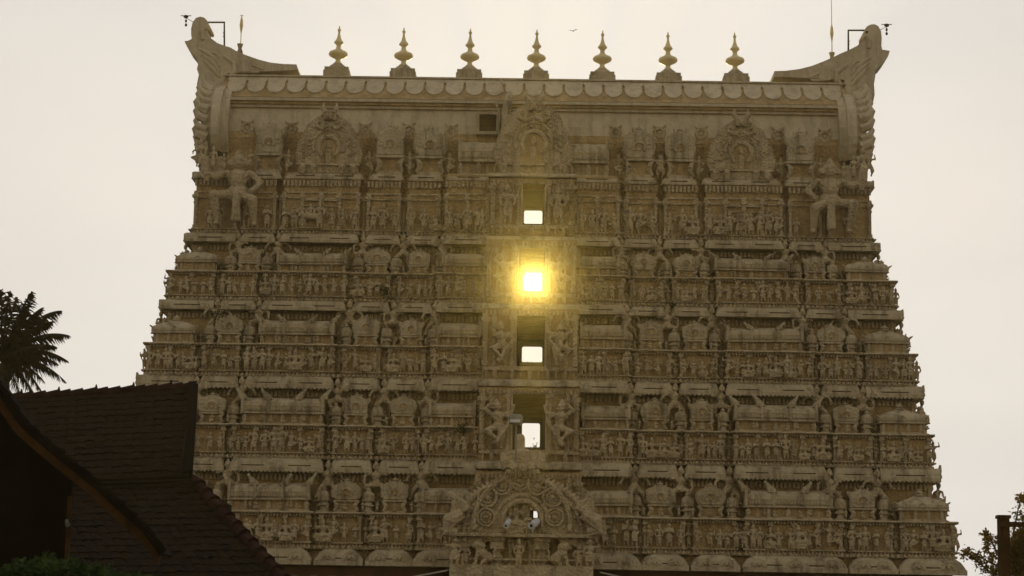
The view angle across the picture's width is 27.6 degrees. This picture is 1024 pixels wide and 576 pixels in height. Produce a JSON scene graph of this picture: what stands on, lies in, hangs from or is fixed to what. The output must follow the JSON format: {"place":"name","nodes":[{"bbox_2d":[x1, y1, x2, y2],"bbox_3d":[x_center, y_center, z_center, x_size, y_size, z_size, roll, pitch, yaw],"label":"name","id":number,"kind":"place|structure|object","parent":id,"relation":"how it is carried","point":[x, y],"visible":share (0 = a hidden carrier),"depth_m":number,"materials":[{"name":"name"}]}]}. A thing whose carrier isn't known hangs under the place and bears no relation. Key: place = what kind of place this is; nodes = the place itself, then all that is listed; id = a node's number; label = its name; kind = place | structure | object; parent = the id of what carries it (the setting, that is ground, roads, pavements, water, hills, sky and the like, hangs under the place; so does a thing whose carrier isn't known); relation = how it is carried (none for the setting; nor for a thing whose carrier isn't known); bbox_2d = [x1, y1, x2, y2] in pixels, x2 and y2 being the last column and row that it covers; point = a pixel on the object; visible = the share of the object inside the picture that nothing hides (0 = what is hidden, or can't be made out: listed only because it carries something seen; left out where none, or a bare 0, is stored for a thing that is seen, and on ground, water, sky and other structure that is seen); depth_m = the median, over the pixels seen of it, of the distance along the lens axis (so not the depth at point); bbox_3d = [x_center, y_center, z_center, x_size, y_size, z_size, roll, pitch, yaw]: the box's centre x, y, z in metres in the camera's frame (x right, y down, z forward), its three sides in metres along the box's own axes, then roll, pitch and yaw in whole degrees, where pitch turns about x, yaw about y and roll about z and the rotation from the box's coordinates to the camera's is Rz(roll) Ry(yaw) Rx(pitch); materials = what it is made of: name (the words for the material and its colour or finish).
{"place":"outdoors","nodes":[
{"label":"outdoors","id":0,"kind":"place"},
{"bbox_2d":[13,380,290,575],"bbox_3d":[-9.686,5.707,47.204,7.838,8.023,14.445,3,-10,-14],"label":"tiled house","id":1,"kind":"structure","parent":0,"point":[198,527],"depth_m":45.88,"materials":[{"name":"tile"}]},
{"bbox_2d":[0,0,1023,575],"label":"sky","id":2,"kind":"structure","parent":0,"point":[97,187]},
{"label":"ground","id":3,"kind":"structure","parent":0,"visible":0},
{"bbox_2d":[0,289,70,391],"bbox_3d":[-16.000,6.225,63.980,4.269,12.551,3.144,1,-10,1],"label":"coconut palm","id":4,"kind":"object","parent":3,"relation":"on","point":[18,349],"visible":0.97,"depth_m":64.66,"materials":[{"name":"green plant"}]},
{"bbox_2d":[0,551,153,575],"bbox_3d":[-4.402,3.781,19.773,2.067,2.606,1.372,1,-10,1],"label":"leafy bush","id":5,"kind":"object","parent":3,"relation":"on","point":[51,566],"visible":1,"depth_m":19.57,"materials":[{"name":"green plant"}]},
{"bbox_2d":[0,377,172,575],"bbox_3d":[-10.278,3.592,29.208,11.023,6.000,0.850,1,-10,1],"label":"gabled porch","id":6,"kind":"object","parent":3,"relation":"on","point":[40,473],"visible":1,"depth_m":29.39,"materials":[{"name":"brown wood"}]},
{"bbox_2d":[416,569,617,575],"bbox_3d":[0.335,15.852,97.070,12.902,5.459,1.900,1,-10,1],"label":"canopy","id":7,"kind":"object","parent":3,"relation":"on","point":[448,570],"visible":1,"depth_m":96.59,"materials":[{"name":"white fabric"}]},
{"bbox_2d":[135,17,967,575],"bbox_3d":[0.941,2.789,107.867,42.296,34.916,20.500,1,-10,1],"label":"temple tower","id":8,"kind":"structure","parent":3,"relation":"on","point":[747,403],"depth_m":103.66,"materials":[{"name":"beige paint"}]},
{"bbox_2d":[181,15,224,45],"bbox_3d":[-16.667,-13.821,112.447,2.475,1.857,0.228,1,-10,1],"label":"lamp bracket","id":9,"kind":"object","parent":8,"relation":"attached to","point":[186,16],"visible":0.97,"depth_m":112.49,"materials":[{"name":"metal"}]},
{"bbox_2d":[202,304,226,321],"bbox_3d":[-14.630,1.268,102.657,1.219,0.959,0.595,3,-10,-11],"label":"ledge weed","id":10,"kind":"object","parent":8,"relation":"on","point":[215,317],"visible":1,"depth_m":102.63,"materials":[{"name":"green plant"}]},
{"bbox_2d":[237,15,243,53],"bbox_3d":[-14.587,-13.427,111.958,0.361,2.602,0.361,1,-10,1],"label":"lightning rod","id":11,"kind":"object","parent":8,"relation":"on","point":[240,45],"visible":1,"depth_m":111.91,"materials":[{"name":"paint"}]},
{"bbox_2d":[376,282,391,297],"bbox_3d":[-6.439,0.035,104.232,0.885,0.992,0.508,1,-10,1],"label":"ledge weed","id":12,"kind":"object","parent":8,"relation":"on","point":[386,289],"visible":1,"depth_m":104.18,"materials":[{"name":"green plant"}]},
{"bbox_2d":[453,414,472,437],"bbox_3d":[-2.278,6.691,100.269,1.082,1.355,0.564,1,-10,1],"label":"ledge weed","id":13,"kind":"object","parent":8,"relation":"on","point":[463,432],"visible":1,"depth_m":100.28,"materials":[{"name":"green plant"}]},
{"bbox_2d":[503,519,511,531],"bbox_3d":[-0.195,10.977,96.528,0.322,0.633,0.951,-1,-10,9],"label":"security camera","id":14,"kind":"object","parent":8,"relation":"attached to","point":[506,524],"visible":1,"depth_m":96.18,"materials":[{"name":"white plastic"}]},
{"bbox_2d":[509,414,522,462],"bbox_3d":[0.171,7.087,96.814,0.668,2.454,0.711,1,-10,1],"label":"floodlight","id":15,"kind":"object","parent":8,"relation":"on","point":[515,419],"visible":1,"depth_m":96.68,"materials":[{"name":"grey metal"}]},
{"bbox_2d":[528,518,539,531],"bbox_3d":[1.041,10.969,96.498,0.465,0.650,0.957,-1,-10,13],"label":"security camera","id":16,"kind":"object","parent":8,"relation":"attached to","point":[533,524],"visible":1,"depth_m":96.19,"materials":[{"name":"white plastic"}]},
{"bbox_2d":[666,301,676,309],"bbox_3d":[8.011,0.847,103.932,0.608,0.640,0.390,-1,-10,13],"label":"ledge weed","id":17,"kind":"object","parent":8,"relation":"on","point":[672,305],"visible":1,"depth_m":103.88,"materials":[{"name":"green plant"}]},
{"bbox_2d":[829,0,834,57],"bbox_3d":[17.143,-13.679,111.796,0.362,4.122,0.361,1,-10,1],"label":"lightning rod","id":18,"kind":"object","parent":8,"relation":"on","point":[831,53],"visible":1,"depth_m":111.70,"materials":[{"name":"paint"}]},
{"bbox_2d":[847,24,891,50],"bbox_3d":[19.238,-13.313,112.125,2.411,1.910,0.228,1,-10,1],"label":"lamp bracket","id":19,"kind":"object","parent":8,"relation":"attached to","point":[886,33],"visible":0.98,"depth_m":112.19,"materials":[{"name":"metal"}]},
{"bbox_2d":[959,492,1023,575],"bbox_3d":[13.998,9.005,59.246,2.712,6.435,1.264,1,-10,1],"label":"leafy tree","id":20,"kind":"object","parent":3,"relation":"on","point":[1016,541],"visible":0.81,"depth_m":59.28,"materials":[{"name":"green plant"}]},
{"bbox_2d":[995,515,1023,575],"bbox_3d":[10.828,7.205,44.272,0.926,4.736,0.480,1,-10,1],"label":"wooden post","id":21,"kind":"object","parent":3,"relation":"on","point":[1004,525],"visible":1,"depth_m":44.51,"materials":[{"name":"brown wood"}]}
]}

